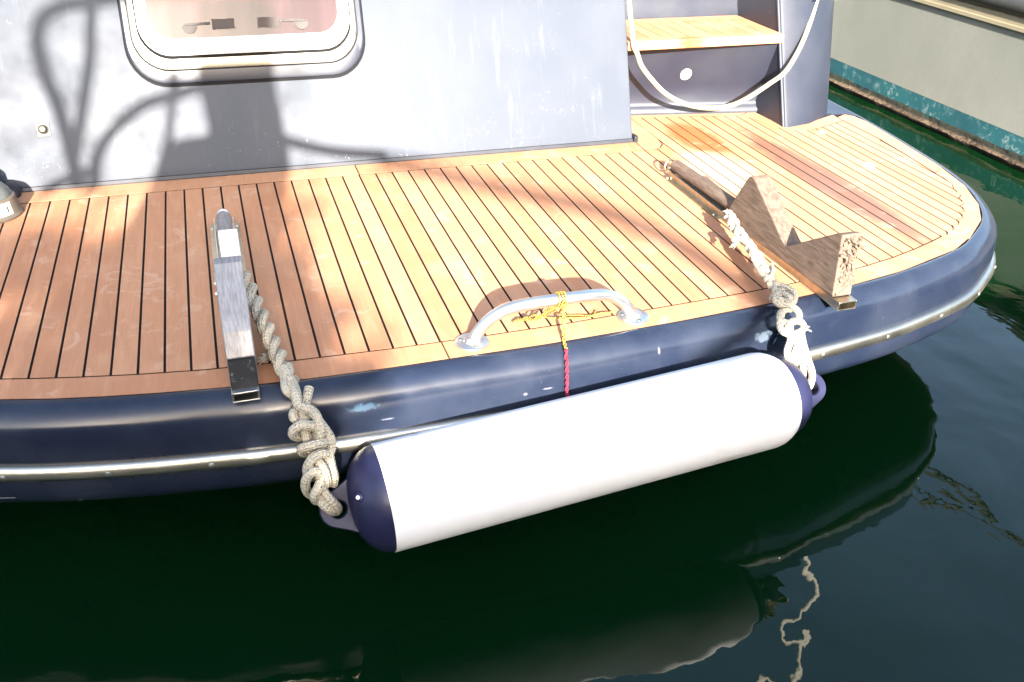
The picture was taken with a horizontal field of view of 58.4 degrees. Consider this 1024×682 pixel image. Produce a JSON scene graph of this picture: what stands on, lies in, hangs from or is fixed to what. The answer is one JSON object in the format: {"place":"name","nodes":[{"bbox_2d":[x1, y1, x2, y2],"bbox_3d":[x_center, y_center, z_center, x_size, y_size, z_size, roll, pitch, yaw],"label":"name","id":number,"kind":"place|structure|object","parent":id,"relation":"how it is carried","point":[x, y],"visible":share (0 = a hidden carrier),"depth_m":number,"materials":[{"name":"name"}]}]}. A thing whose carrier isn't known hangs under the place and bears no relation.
{"place":"outdoors","nodes":[
{"label":"outdoors","id":0,"kind":"place"},
{"bbox_2d":[0,181,23,223],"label":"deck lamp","id":1,"kind":"object","parent":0,"point":[11,207],"visible":1,"depth_m":2.40,"materials":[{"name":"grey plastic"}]},
{"bbox_2d":[0,84,1023,681],"bbox_3d":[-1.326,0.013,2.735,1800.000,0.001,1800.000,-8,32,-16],"label":"water","id":2,"kind":"structure","parent":0,"point":[864,522],"depth_m":1.99,"materials":[{"name":"green liquid"}]},
{"bbox_2d":[0,0,996,502],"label":"motor boat","id":3,"kind":"object","parent":2,"relation":"on","point":[424,202],"visible":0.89,"depth_m":2.50,"materials":[{"name":"brown wood"}]},
{"bbox_2d":[1,181,20,197],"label":"rubber cap","id":4,"kind":"object","parent":3,"relation":"on","point":[14,187],"visible":0.43,"depth_m":2.52,"materials":[{"name":"black rubber"}]},
{"bbox_2d":[210,209,259,402],"bbox_3d":[-0.625,-0.187,2.011,0.076,0.212,0.849,-8,32,-16],"label":"boat chock","id":5,"kind":"object","parent":3,"relation":"on","point":[229,265],"visible":0.94,"depth_m":1.74,"materials":[{"name":"metal"}]},
{"bbox_2d":[243,270,342,515],"bbox_3d":[-0.485,0.102,1.883,0.081,0.317,0.582,-15,35,-26],"label":"rope","id":6,"kind":"object","parent":5,"relation":"hanging from","point":[319,467],"visible":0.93,"depth_m":1.71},
{"bbox_2d":[319,353,825,551],"bbox_3d":[0.166,0.215,1.908,1.136,0.266,0.215,-9,33,-18],"label":"fender","id":7,"kind":"object","parent":6,"relation":"hanging from","point":[402,493],"visible":0.97,"depth_m":1.80,"materials":[{"name":"white plastic"}]},
{"bbox_2d":[512,291,612,396],"bbox_3d":[0.142,0.003,1.951,0.234,0.197,0.221,-8,32,-16],"label":"cord","id":8,"kind":"object","parent":3,"relation":"hanging from","point":[562,306],"visible":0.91,"depth_m":1.94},
{"bbox_2d":[627,0,818,110],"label":"hose","id":9,"kind":"object","parent":3,"relation":"on","point":[660,89],"visible":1,"depth_m":3.19,"materials":[{"name":"white plastic"}]},
{"bbox_2d":[662,159,863,310],"bbox_3d":[0.629,-0.364,2.411,0.076,0.173,0.889,-8,32,-16],"label":"boat chock","id":10,"kind":"object","parent":3,"relation":"on","point":[823,268],"visible":0.98,"depth_m":2.29,"materials":[{"name":"wood"}]},
{"bbox_2d":[723,209,815,388],"bbox_3d":[0.589,-0.101,2.232,0.086,0.234,0.596,-4,31,-9],"label":"rope","id":11,"kind":"object","parent":10,"relation":"hanging from","point":[783,297],"visible":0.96,"depth_m":2.04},
{"bbox_2d":[829,0,1023,172],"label":"moored boat","id":12,"kind":"object","parent":2,"relation":"on","point":[953,70],"visible":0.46,"depth_m":4.66,"materials":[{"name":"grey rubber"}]}
]}

